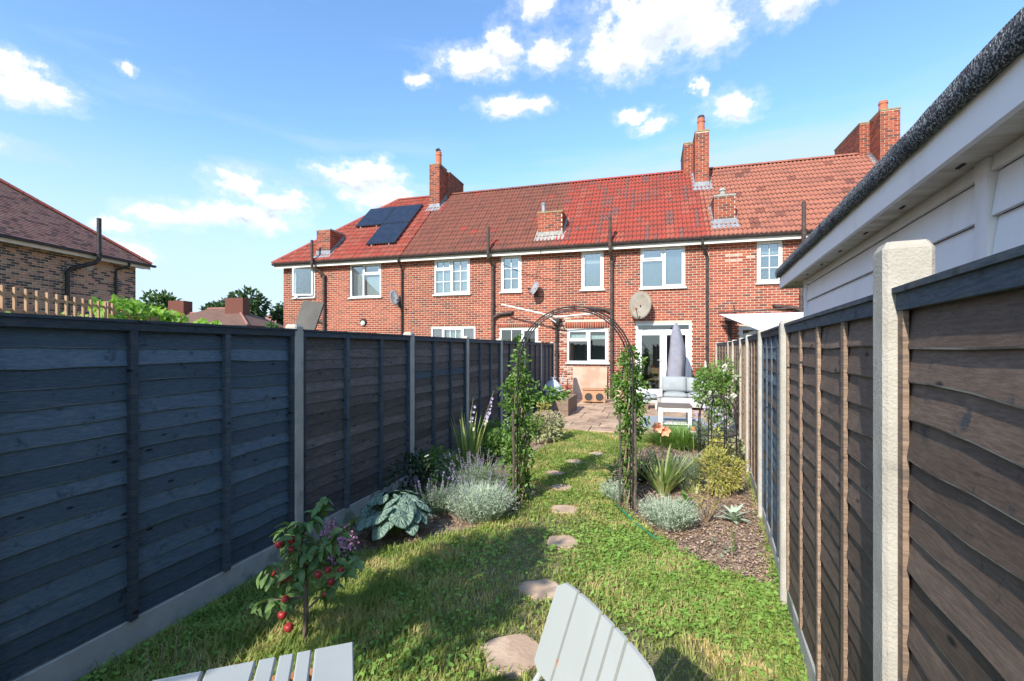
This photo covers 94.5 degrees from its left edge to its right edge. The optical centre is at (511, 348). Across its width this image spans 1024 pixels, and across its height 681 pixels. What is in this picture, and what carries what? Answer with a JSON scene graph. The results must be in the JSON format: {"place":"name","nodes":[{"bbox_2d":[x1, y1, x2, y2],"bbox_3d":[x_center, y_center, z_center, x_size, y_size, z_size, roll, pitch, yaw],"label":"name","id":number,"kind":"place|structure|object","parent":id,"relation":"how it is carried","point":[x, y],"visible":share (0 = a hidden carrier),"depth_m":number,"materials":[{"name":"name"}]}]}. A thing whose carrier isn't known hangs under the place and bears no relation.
{"place":"outdoors","nodes":[
{"label":"outdoors","id":0,"kind":"place"},
{"bbox_2d":[0,178,155,318],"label":"brown brick house","id":1,"kind":"structure","parent":0,"point":[45,247],"depth_m":15.06,"materials":[{"name":"tile"}]},
{"bbox_2d":[180,298,283,327],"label":"distant house","id":2,"kind":"structure","parent":0,"point":[234,311],"depth_m":63.08,"materials":[{"name":"red brick"}]},
{"bbox_2d":[271,148,463,334],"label":"terrace house","id":3,"kind":"structure","parent":0,"point":[347,276],"depth_m":17.90,"materials":[{"name":"red brick"}]},
{"bbox_2d":[292,269,315,298],"bbox_3d":[-8.018,-2.545,18.311,1.040,1.220,0.207,0,0,16],"label":"window","id":4,"kind":"structure","parent":3,"relation":"in","point":[302,277],"depth_m":18.38,"materials":[{"name":"white glass"}]},
{"bbox_2d":[348,263,381,298],"bbox_3d":[-5.422,-2.510,17.552,1.410,1.290,0.207,0,0,16],"label":"window","id":5,"kind":"structure","parent":3,"relation":"in","point":[357,281],"depth_m":17.61,"materials":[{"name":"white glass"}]},
{"bbox_2d":[355,207,395,228],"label":"solar panel","id":6,"kind":"object","parent":3,"relation":"on","point":[377,217],"visible":1,"depth_m":19.49,"materials":[{"name":"blue"}]},
{"bbox_2d":[365,222,408,246],"bbox_3d":[-4.740,-4.377,18.157,1.220,1.129,1.221,0,0,16],"label":"solar panel","id":7,"kind":"object","parent":3,"relation":"attached to","point":[388,234],"visible":1,"depth_m":18.04,"materials":[{"name":"blue"}]},
{"bbox_2d":[382,204,422,223],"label":"solar panel","id":8,"kind":"object","parent":3,"relation":"on","point":[402,214],"visible":0.91,"depth_m":19.16,"materials":[{"name":"blue"}]},
{"bbox_2d":[75,427,807,680],"bbox_3d":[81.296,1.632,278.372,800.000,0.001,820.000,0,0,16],"label":"ground","id":9,"kind":"structure","parent":0,"point":[668,666],"depth_m":2.97,"materials":[{"name":"green plant"}]},
{"bbox_2d":[0,285,113,317],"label":"trellis","id":10,"kind":"object","parent":9,"relation":"on","point":[108,307],"visible":0.29,"depth_m":4.91,"materials":[{"name":"brown wood"}]},
{"bbox_2d":[5,294,221,324],"bbox_3d":[-5.263,0.440,6.612,1.100,2.362,4.532,0,0,-2],"label":"grape vine","id":11,"kind":"object","parent":9,"relation":"on","point":[133,307],"visible":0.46,"depth_m":6.52,"materials":[{"name":"green plant"}]},
{"bbox_2d":[9,543,287,680],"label":"gravel board","id":12,"kind":"object","parent":9,"relation":"on","point":[75,663],"visible":0.6,"depth_m":2.66,"materials":[{"name":"concrete"}]},
{"bbox_2d":[0,312,296,680],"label":"fence panel","id":13,"kind":"object","parent":12,"relation":"on","point":[145,465],"visible":0.99,"depth_m":2.56,"materials":[{"name":"grey"}]},
{"bbox_2d":[139,289,181,320],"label":"round tree","id":14,"kind":"object","parent":9,"relation":"on","point":[162,299],"visible":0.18,"depth_m":81.25,"materials":[{"name":"green plant"}]},
{"bbox_2d":[168,301,195,315],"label":"chimney","id":15,"kind":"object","parent":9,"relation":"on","point":[184,307],"depth_m":78.75,"materials":[{"name":"red brick"}]},
{"bbox_2d":[214,285,273,318],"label":"spreading tree","id":16,"kind":"object","parent":9,"relation":"on","point":[256,303],"visible":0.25,"depth_m":73.55,"materials":[{"name":"green plant"}]},
{"bbox_2d":[153,642,353,680],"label":"folding table","id":17,"kind":"object","parent":9,"relation":"on","point":[334,663],"visible":1,"depth_m":1.36,"materials":[{"name":"paint"}]},
{"bbox_2d":[268,301,283,325],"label":"tree","id":18,"kind":"object","parent":9,"relation":"on","point":[277,313],"visible":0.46,"depth_m":78.79,"materials":[{"name":"green plant"}]},
{"bbox_2d":[285,324,302,550],"bbox_3d":[-1.746,0.812,3.797,0.110,2.015,0.095,0,0,16],"label":"concrete post","id":19,"kind":"object","parent":9,"relation":"on","point":[299,424],"visible":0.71,"depth_m":3.76,"materials":[{"name":"grey concrete"}]},
{"bbox_2d":[244,497,364,643],"bbox_3d":[-1.153,1.257,2.631,0.661,0.808,0.309,0,0,-10],"label":"apple tree","id":20,"kind":"object","parent":9,"relation":"on","point":[292,538],"visible":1,"depth_m":2.59,"materials":[{"name":"green plant"}]},
{"bbox_2d":[295,300,324,329],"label":"leaning slab","id":21,"kind":"structure","parent":9,"relation":"on","point":[309,315],"depth_m":4.63,"materials":[{"name":"grey concrete"}]},
{"bbox_2d":[304,517,359,567],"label":"pink flowers","id":22,"kind":"object","parent":9,"relation":"on","point":[332,559],"visible":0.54,"depth_m":3.50,"materials":[{"name":"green plant"}]},
{"bbox_2d":[303,476,407,544],"bbox_3d":[-1.483,1.600,4.697,0.044,0.240,1.775,0,0,16],"label":"gravel board","id":23,"kind":"object","parent":9,"relation":"on","point":[344,515],"visible":0.35,"depth_m":4.46,"materials":[{"name":"concrete"}]},
{"bbox_2d":[303,329,411,521],"bbox_3d":[-1.470,0.663,4.693,0.086,1.640,1.810,0,0,16],"label":"fence panel","id":24,"kind":"object","parent":23,"relation":"on","point":[356,413],"visible":0.82,"depth_m":4.51,"materials":[{"name":"grey wood"}]},
{"bbox_2d":[403,332,414,484],"bbox_3d":[-1.220,0.812,5.596,0.110,2.015,0.095,0,0,16],"label":"concrete post","id":25,"kind":"object","parent":9,"relation":"on","point":[412,393],"visible":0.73,"depth_m":5.57,"materials":[{"name":"grey concrete"}]},
{"bbox_2d":[415,449,462,470],"bbox_3d":[-0.972,1.600,6.446,0.044,0.240,1.670,0,0,16],"label":"gravel board","id":26,"kind":"object","parent":9,"relation":"on","point":[455,452],"visible":0.14,"depth_m":6.74,"materials":[{"name":"concrete"}]},
{"bbox_2d":[414,335,467,469],"bbox_3d":[-0.960,0.663,6.442,0.086,1.641,1.705,0,0,16],"label":"fence panel","id":27,"kind":"object","parent":26,"relation":"on","point":[440,381],"visible":0.83,"depth_m":6.39,"materials":[{"name":"grey wood"}]},
{"bbox_2d":[329,430,555,553],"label":"border soil","id":28,"kind":"structure","parent":9,"relation":"on","point":[445,520],"depth_m":4.32,"materials":[{"name":"brown soil"}]},
{"bbox_2d":[80,430,511,680],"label":"border grass","id":29,"kind":"structure","parent":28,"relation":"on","point":[221,597],"depth_m":2.95,"materials":[{"name":"green plant"}]},
{"bbox_2d":[355,490,434,540],"bbox_3d":[-1.014,1.429,4.103,0.624,0.389,0.727,0,0,16],"label":"heart leaf plant","id":30,"kind":"object","parent":28,"relation":"on","point":[402,510],"visible":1,"depth_m":3.94,"materials":[{"name":"green plant"}]},
{"bbox_2d":[380,447,440,494],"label":"dark shrub","id":31,"kind":"object","parent":28,"relation":"on","point":[421,467],"visible":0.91,"depth_m":4.82,"materials":[{"name":"green plant"}]},
{"bbox_2d":[400,470,466,516],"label":"lavender bush","id":32,"kind":"object","parent":28,"relation":"on","point":[434,504],"visible":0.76,"depth_m":4.61,"materials":[{"name":"green plant"}]},
{"bbox_2d":[417,444,462,483],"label":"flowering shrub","id":33,"kind":"object","parent":28,"relation":"on","point":[455,462],"visible":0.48,"depth_m":5.63,"materials":[{"name":"green plant"}]},
{"bbox_2d":[448,391,493,472],"bbox_3d":[-0.559,1.089,6.123,0.597,1.101,0.515,0,0,-40],"label":"gladiolus","id":34,"kind":"object","parent":28,"relation":"on","point":[465,447],"visible":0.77,"depth_m":6.08,"materials":[{"name":"green plant"}]},
{"bbox_2d":[435,446,512,491],"bbox_3d":[-0.403,1.370,5.256,0.992,0.500,0.902,0,0,16],"label":"lavender bush","id":35,"kind":"object","parent":28,"relation":"on","point":[482,474],"visible":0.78,"depth_m":5.24,"materials":[{"name":"grey plant"}]},
{"bbox_2d":[428,466,521,523],"bbox_3d":[-0.345,1.414,4.539,0.924,0.412,0.884,0,0,16],"label":"santolina bush","id":36,"kind":"object","parent":28,"relation":"on","point":[474,501],"visible":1,"depth_m":4.44,"materials":[{"name":"plant"}]},
{"bbox_2d":[468,427,516,461],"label":"leafy border shrub","id":37,"kind":"object","parent":28,"relation":"on","point":[494,440],"visible":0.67,"depth_m":6.56,"materials":[{"name":"green plant"}]},
{"bbox_2d":[512,411,514,510],"bbox_3d":[0.014,1.145,4.736,0.029,1.050,0.024,0,0,16],"label":"garden stake","id":38,"kind":"object","parent":28,"relation":"on","point":[513,450],"visible":0.78,"depth_m":4.73,"materials":[{"name":"metal"}]},
{"bbox_2d":[526,410,566,442],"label":"cream shrub","id":39,"kind":"object","parent":28,"relation":"on","point":[549,428],"visible":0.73,"depth_m":8.16,"materials":[{"name":"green plant"}]},
{"bbox_2d":[399,181,571,376],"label":"terrace house","id":40,"kind":"structure","parent":9,"relation":"on","point":[459,281],"depth_m":16.53,"materials":[{"name":"red brick"}]},
{"bbox_2d":[432,258,470,295],"bbox_3d":[-2.096,-2.510,16.581,1.440,1.290,0.207,0,0,16],"label":"window","id":41,"kind":"structure","parent":40,"relation":"in","point":[452,276],"depth_m":16.62,"materials":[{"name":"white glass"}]},
{"bbox_2d":[431,327,474,338],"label":"window","id":42,"kind":"structure","parent":40,"relation":"in","point":[453,332],"depth_m":16.62,"materials":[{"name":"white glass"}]},
{"bbox_2d":[499,255,522,292],"bbox_3d":[-0.027,-2.515,15.977,0.810,1.280,0.207,0,0,16],"label":"window","id":43,"kind":"structure","parent":40,"relation":"in","point":[510,278],"depth_m":16.03,"materials":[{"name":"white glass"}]},
{"bbox_2d":[479,633,538,678],"bbox_3d":[0.013,1.629,2.502,0.326,0.042,0.329,0,0,-18],"label":"stepping stone","id":44,"kind":"object","parent":9,"relation":"on","point":[513,650],"visible":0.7,"depth_m":2.50,"materials":[{"name":"beige stone"}]},
{"bbox_2d":[525,407,537,418],"bbox_3d":[0.476,1.600,11.404,0.044,0.240,1.600,0,0,16],"label":"gravel board","id":45,"kind":"object","parent":9,"relation":"on","point":[533,411],"visible":0.14,"depth_m":11.43,"materials":[{"name":"concrete"}]},
{"bbox_2d":[525,342,540,408],"bbox_3d":[0.488,0.661,11.400,0.086,1.637,1.635,0,0,16],"label":"fence panel","id":46,"kind":"object","parent":45,"relation":"on","point":[533,349],"visible":0.56,"depth_m":11.63,"materials":[{"name":"grey wood"}]},
{"bbox_2d":[518,579,558,601],"bbox_3d":[0.200,1.629,3.181,0.302,0.042,0.256,0,0,-14],"label":"stepping stone","id":47,"kind":"object","parent":9,"relation":"on","point":[534,588],"visible":0.63,"depth_m":3.17,"materials":[{"name":"beige stone"}]},
{"bbox_2d":[339,429,778,584],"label":"bark mulch","id":48,"kind":"object","parent":9,"relation":"on","point":[740,566],"visible":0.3,"depth_m":4.14,"materials":[{"name":"wood"}]},
{"bbox_2d":[597,475,642,502],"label":"silver tuft","id":49,"kind":"object","parent":48,"relation":"on","point":[611,492],"visible":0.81,"depth_m":4.98,"materials":[{"name":"green plant"}]},
{"bbox_2d":[603,457,641,487],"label":"lavender plant","id":50,"kind":"object","parent":48,"relation":"on","point":[611,468],"visible":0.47,"depth_m":5.22,"materials":[{"name":"green plant"}]},
{"bbox_2d":[604,442,666,482],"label":"dark grass","id":51,"kind":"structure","parent":48,"relation":"on","point":[641,477],"depth_m":5.70,"materials":[{"name":"green plant"}]},
{"bbox_2d":[634,412,636,515],"bbox_3d":[1.205,1.145,4.617,0.029,1.050,0.024,0,0,16],"label":"garden stake","id":52,"kind":"object","parent":48,"relation":"on","point":[635,481],"visible":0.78,"depth_m":4.61,"materials":[{"name":"wood"}]},
{"bbox_2d":[621,422,704,495],"bbox_3d":[1.643,1.229,5.262,0.986,0.822,1.037,0,0,16],"label":"daylily","id":53,"kind":"object","parent":48,"relation":"on","point":[663,483],"visible":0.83,"depth_m":5.19,"materials":[{"name":"green plant"}]},
{"bbox_2d":[632,492,703,531],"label":"silver dome bush","id":54,"kind":"object","parent":48,"relation":"on","point":[670,516],"visible":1,"depth_m":4.22,"materials":[{"name":"green plant"}]},
{"bbox_2d":[631,417,728,450],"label":"ornamental grass","id":55,"kind":"object","parent":48,"relation":"on","point":[674,439],"depth_m":7.66,"materials":[{"name":"green plant"}]},
{"bbox_2d":[660,448,716,490],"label":"grey leaf plant","id":56,"kind":"object","parent":48,"relation":"on","point":[689,475],"visible":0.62,"depth_m":5.31,"materials":[{"name":"plant"}]},
{"bbox_2d":[688,477,725,522],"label":"twiggy shrub","id":57,"kind":"object","parent":48,"relation":"on","point":[705,518],"visible":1,"depth_m":4.38,"materials":[{"name":"yellow plant"}]},
{"bbox_2d":[688,405,735,449],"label":"lilac perennial","id":58,"kind":"object","parent":48,"relation":"on","point":[720,422],"visible":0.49,"depth_m":7.22,"materials":[{"name":"purple plant"}]},
{"bbox_2d":[690,347,740,435],"bbox_3d":[3.476,0.797,8.074,0.867,1.655,1.313,0,0,36],"label":"rose bush","id":59,"kind":"object","parent":48,"relation":"on","point":[724,375],"visible":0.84,"depth_m":7.94,"materials":[{"name":"green plant"}]},
{"bbox_2d":[697,395,738,467],"bbox_3d":[2.732,1.131,6.286,0.522,1.038,0.522,0,0,16],"label":"plant obelisk","id":60,"kind":"object","parent":48,"relation":"on","point":[724,430],"visible":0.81,"depth_m":6.26,"materials":[{"name":"black metal"}]},
{"bbox_2d":[692,443,751,497],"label":"yellow shrub","id":61,"kind":"object","parent":48,"relation":"on","point":[723,471],"visible":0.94,"depth_m":5.13,"materials":[{"name":"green plant"}]},
{"bbox_2d":[705,431,744,465],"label":"ground plants","id":62,"kind":"object","parent":48,"relation":"on","point":[732,451],"visible":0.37,"depth_m":6.50,"materials":[{"name":"green plant"}]},
{"bbox_2d":[714,503,750,523],"bbox_3d":[2.060,1.518,4.396,0.298,0.164,0.271,0,0,36],"label":"lambs ear","id":63,"kind":"object","parent":48,"relation":"on","point":[733,512],"visible":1,"depth_m":4.39},
{"bbox_2d":[547,535,578,549],"bbox_3d":[0.427,1.629,3.964,0.265,0.042,0.266,0,0,16],"label":"stepping stone","id":64,"kind":"object","parent":9,"relation":"on","point":[566,541],"visible":0.77,"depth_m":3.95,"materials":[{"name":"stone"}]},
{"bbox_2d":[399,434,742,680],"bbox_3d":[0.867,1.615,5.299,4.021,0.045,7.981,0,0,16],"label":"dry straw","id":65,"kind":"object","parent":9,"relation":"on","point":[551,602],"visible":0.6,"depth_m":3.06,"materials":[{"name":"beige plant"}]},
{"bbox_2d":[517,306,633,510],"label":"garden arch","id":66,"kind":"structure","parent":9,"relation":"on","point":[612,324],"depth_m":4.81,"materials":[{"name":"black metal"}]},
{"bbox_2d":[496,333,544,502],"bbox_3d":[0.102,0.740,5.075,0.531,1.815,0.586,0,0,16],"label":"climbing plant","id":67,"kind":"object","parent":66,"relation":"attached to","point":[527,449],"visible":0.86,"depth_m":5.02,"materials":[{"name":"green plant"}]},
{"bbox_2d":[527,384,569,404],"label":"climber shoot","id":68,"kind":"object","parent":67,"relation":"attached to","point":[550,397],"visible":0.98,"depth_m":4.99,"materials":[{"name":"green plant"}]},
{"bbox_2d":[604,345,652,505],"bbox_3d":[1.215,0.794,4.944,0.500,1.676,0.586,0,0,16],"label":"climbing plant","id":69,"kind":"object","parent":66,"relation":"attached to","point":[618,383],"visible":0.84,"depth_m":4.88,"materials":[{"name":"green plant"}]},
{"bbox_2d":[532,582,655,680],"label":"folding chair","id":70,"kind":"object","parent":9,"relation":"on","point":[582,638],"visible":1,"depth_m":1.22,"materials":[{"name":"paint"}]},
{"bbox_2d":[551,115,712,401],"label":"terrace house","id":71,"kind":"structure","parent":9,"relation":"on","point":[621,242],"depth_m":15.15,"materials":[{"name":"red brick"}]},
{"bbox_2d":[565,329,609,363],"bbox_3d":[2.435,-0.072,15.258,1.420,1.135,0.207,0,0,16],"label":"window","id":72,"kind":"structure","parent":71,"relation":"in","point":[587,337],"depth_m":15.25,"materials":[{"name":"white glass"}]},
{"bbox_2d":[580,250,604,290],"bbox_3d":[2.588,-2.500,15.213,0.800,1.290,0.207,0,0,16],"label":"window","id":73,"kind":"structure","parent":71,"relation":"in","point":[592,261],"depth_m":15.28,"materials":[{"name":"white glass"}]},
{"bbox_2d":[629,291,650,318],"bbox_3d":[3.855,-1.333,14.421,0.584,0.885,0.628,0,0,-18],"label":"satellite dish","id":74,"kind":"object","parent":71,"relation":"attached to","point":[639,304],"visible":1,"depth_m":14.47,"materials":[{"name":"metal"}]},
{"bbox_2d":[639,245,686,289],"bbox_3d":[4.647,-2.495,14.612,1.410,1.320,0.207,0,0,16],"label":"window","id":75,"kind":"structure","parent":71,"relation":"in","point":[661,267],"depth_m":14.65,"materials":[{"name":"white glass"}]},
{"bbox_2d":[636,323,690,396],"bbox_3d":[4.657,0.340,14.571,1.690,2.260,0.185,0,0,16],"label":"french door","id":76,"kind":"structure","parent":71,"relation":"in","point":[663,334],"depth_m":14.58,"materials":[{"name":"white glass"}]},
{"bbox_2d":[745,335,750,471],"bbox_3d":[3.100,0.820,6.158,0.110,2.000,0.095,0,0,23],"label":"concrete post","id":77,"kind":"object","parent":9,"relation":"on","point":[746,397],"visible":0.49,"depth_m":6.13,"materials":[{"name":"grey concrete"}]},
{"bbox_2d":[749,465,757,501],"bbox_3d":[2.759,1.607,5.346,0.044,0.225,1.661,0,0,23],"label":"gravel board","id":78,"kind":"object","parent":9,"relation":"on","point":[754,484],"visible":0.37,"depth_m":5.42,"materials":[{"name":"concrete"}]},
{"bbox_2d":[747,333,757,490],"bbox_3d":[2.756,0.671,5.347,0.068,1.656,1.696,0,0,23],"label":"fence panel","id":79,"kind":"object","parent":78,"relation":"on","point":[753,400],"visible":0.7,"depth_m":5.57,"materials":[{"name":"brown wood"}]},
{"bbox_2d":[758,330,764,518],"bbox_3d":[2.418,0.820,4.534,0.110,2.000,0.095,0,0,23],"label":"concrete post","id":80,"kind":"object","parent":9,"relation":"on","point":[759,424],"visible":0.39,"depth_m":4.51,"materials":[{"name":"beige concrete"}]},
{"bbox_2d":[762,507,778,575],"bbox_3d":[2.086,1.607,3.761,0.045,0.225,1.583,0,0,23],"label":"gravel board","id":81,"kind":"object","parent":9,"relation":"on","point":[771,541],"visible":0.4,"depth_m":3.82,"materials":[{"name":"concrete"}]},
{"bbox_2d":[760,326,778,556],"bbox_3d":[2.082,0.671,3.763,0.068,1.656,1.618,0,0,23],"label":"fence panel","id":82,"kind":"object","parent":81,"relation":"on","point":[770,421],"visible":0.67,"depth_m":3.75,"materials":[{"name":"grey"}]},
{"bbox_2d":[779,320,792,606],"bbox_3d":[1.753,0.820,2.988,0.110,2.000,0.095,0,0,23],"label":"concrete post","id":83,"kind":"object","parent":9,"relation":"on","point":[782,467],"visible":0.37,"depth_m":2.96,"materials":[{"name":"beige concrete"}]},
{"bbox_2d":[787,591,816,680],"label":"gravel board","id":84,"kind":"object","parent":9,"relation":"on","point":[808,660],"visible":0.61,"depth_m":2.46,"materials":[{"name":"concrete"}]},
{"bbox_2d":[784,295,872,680],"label":"fence panel","id":85,"kind":"object","parent":84,"relation":"on","point":[829,470],"visible":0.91,"depth_m":1.92,"materials":[{"name":"brown wood"}]},
{"bbox_2d":[873,239,934,680],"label":"concrete post","id":86,"kind":"object","parent":9,"relation":"on","point":[897,263],"visible":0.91,"depth_m":1.23,"materials":[{"name":"beige concrete"}]},
{"bbox_3d":[-0.481,1.600,8.126,0.044,0.240,1.630,0,0,16],"label":"gravel board","id":87,"kind":"object","parent":9,"relation":"on","visible":0},
{"bbox_2d":[469,339,501,431],"bbox_3d":[-0.469,0.664,8.122,0.086,1.643,1.665,0,0,16],"label":"fence panel","id":88,"kind":"object","parent":87,"relation":"on","point":[484,369],"visible":0.7,"depth_m":8.11,"materials":[{"name":"grey wood"}]},
{"bbox_3d":[-0.001,1.600,9.772,0.044,0.240,1.600,0,0,16],"label":"gravel board","id":89,"kind":"object","parent":9,"relation":"on","visible":0},
{"bbox_2d":[503,340,523,423],"bbox_3d":[0.012,0.663,9.768,0.086,1.640,1.635,0,0,16],"label":"fence panel","id":90,"kind":"object","parent":89,"relation":"on","point":[509,347],"visible":0.22,"depth_m":9.44,"materials":[{"name":"grey wood"}]},
{"bbox_3d":[0.941,1.600,12.997,0.044,0.240,1.520,0,0,16],"label":"gravel board","id":91,"kind":"object","parent":9,"relation":"on","visible":0},
{"bbox_2d":[542,343,553,395],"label":"fence panel","id":92,"kind":"object","parent":91,"relation":"on","point":[547,361],"visible":0.51,"depth_m":13.00,"materials":[{"name":"grey wood"}]},
{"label":"gravel board","id":93,"kind":"object","parent":9,"relation":"on","visible":0},
{"bbox_2d":[891,244,1023,680],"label":"fence panel","id":94,"kind":"object","parent":93,"relation":"on","point":[960,472],"visible":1,"depth_m":0.94,"materials":[{"name":"brown wood"}]},
{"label":"gravel board","id":95,"kind":"object","parent":9,"relation":"on","visible":0},
{"bbox_2d":[740,338,744,445],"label":"fence panel","id":96,"kind":"object","parent":95,"relation":"on","point":[743,393],"visible":0.48,"depth_m":7.41,"materials":[{"name":"brown wood"}]},
{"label":"gravel board","id":97,"kind":"object","parent":9,"relation":"on","visible":0},
{"bbox_2d":[733,340,738,430],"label":"fence panel","id":98,"kind":"object","parent":97,"relation":"on","point":[736,359],"visible":0.36,"depth_m":8.81,"materials":[{"name":"brown"}]},
{"bbox_2d":[0,0,1023,315],"label":"sky","id":99,"kind":"structure","parent":0,"point":[210,141],"materials":[{"name":"blue"}]},
{"bbox_2d":[581,388,606,402],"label":"cat house","id":100,"kind":"structure","parent":0,"point":[593,394],"depth_m":13.91,"materials":[{"name":"brown"}]},
{"bbox_2d":[526,398,735,437],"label":"patio","id":101,"kind":"structure","parent":0,"point":[593,416],"depth_m":11.14,"materials":[{"name":"beige stone"}]},
{"bbox_2d":[538,394,576,415],"bbox_3d":[1.177,1.400,11.949,0.720,0.400,1.400,0,0,16],"label":"wooden planter","id":102,"kind":"object","parent":101,"relation":"on","point":[568,407],"visible":0.71,"depth_m":11.29,"materials":[{"name":"brown wood"}]},
{"bbox_2d":[572,367,606,398],"bbox_3d":[2.477,1.090,15.098,1.090,1.000,0.175,0,0,16],"label":"plywood sheet","id":103,"kind":"object","parent":101,"relation":"on","point":[589,377],"visible":0.79,"depth_m":15.12,"materials":[{"name":"beige wood"}]},
{"bbox_2d":[641,416,709,429],"bbox_3d":[3.472,1.589,10.195,1.350,0.010,1.680,0,0,16],"label":"outdoor rug","id":104,"kind":"object","parent":101,"relation":"on","point":[652,419],"visible":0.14,"depth_m":10.59,"materials":[{"name":"fabric"}]},
{"bbox_2d":[658,402,692,425],"bbox_3d":[3.391,1.375,9.881,0.660,0.415,0.660,0,0,16],"label":"side table","id":105,"kind":"object","parent":104,"relation":"on","point":[678,407],"visible":0.92,"depth_m":9.65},
{"bbox_2d":[666,323,685,376],"bbox_3d":[4.551,0.440,13.167,0.551,2.300,0.505,0,0,16],"label":"parasol","id":106,"kind":"object","parent":101,"relation":"on","point":[676,364],"visible":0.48,"depth_m":13.00,"materials":[{"name":"fabric"}]},
{"bbox_2d":[659,376,717,408],"bbox_3d":[4.666,1.175,12.607,1.410,0.830,0.780,0,0,16],"label":"garden sofa","id":107,"kind":"object","parent":101,"relation":"on","point":[673,389],"visible":0.56,"depth_m":12.70,"materials":[{"name":"grey fabric"}]},
{"bbox_2d":[699,100,900,379],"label":"terrace house","id":108,"kind":"structure","parent":0,"point":[765,219],"depth_m":14.20,"materials":[{"name":"red brick"}]},
{"bbox_2d":[718,305,803,329],"bbox_3d":[6.558,-0.859,12.612,2.401,0.869,2.752,0,0,40],"label":"shade sail","id":109,"kind":"object","parent":108,"relation":"attached to","point":[762,321],"visible":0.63,"depth_m":12.82,"materials":[{"name":"fabric"}]},
{"bbox_2d":[755,240,781,284],"bbox_3d":[7.494,-2.515,13.780,0.760,1.280,0.207,0,0,16],"label":"window","id":110,"kind":"structure","parent":108,"relation":"in","point":[769,260],"depth_m":13.83,"materials":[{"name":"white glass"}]},
{"bbox_2d":[775,6,1023,316],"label":"garden shed","id":111,"kind":"structure","parent":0,"point":[944,175],"depth_m":1.84,"materials":[{"name":"grey"}]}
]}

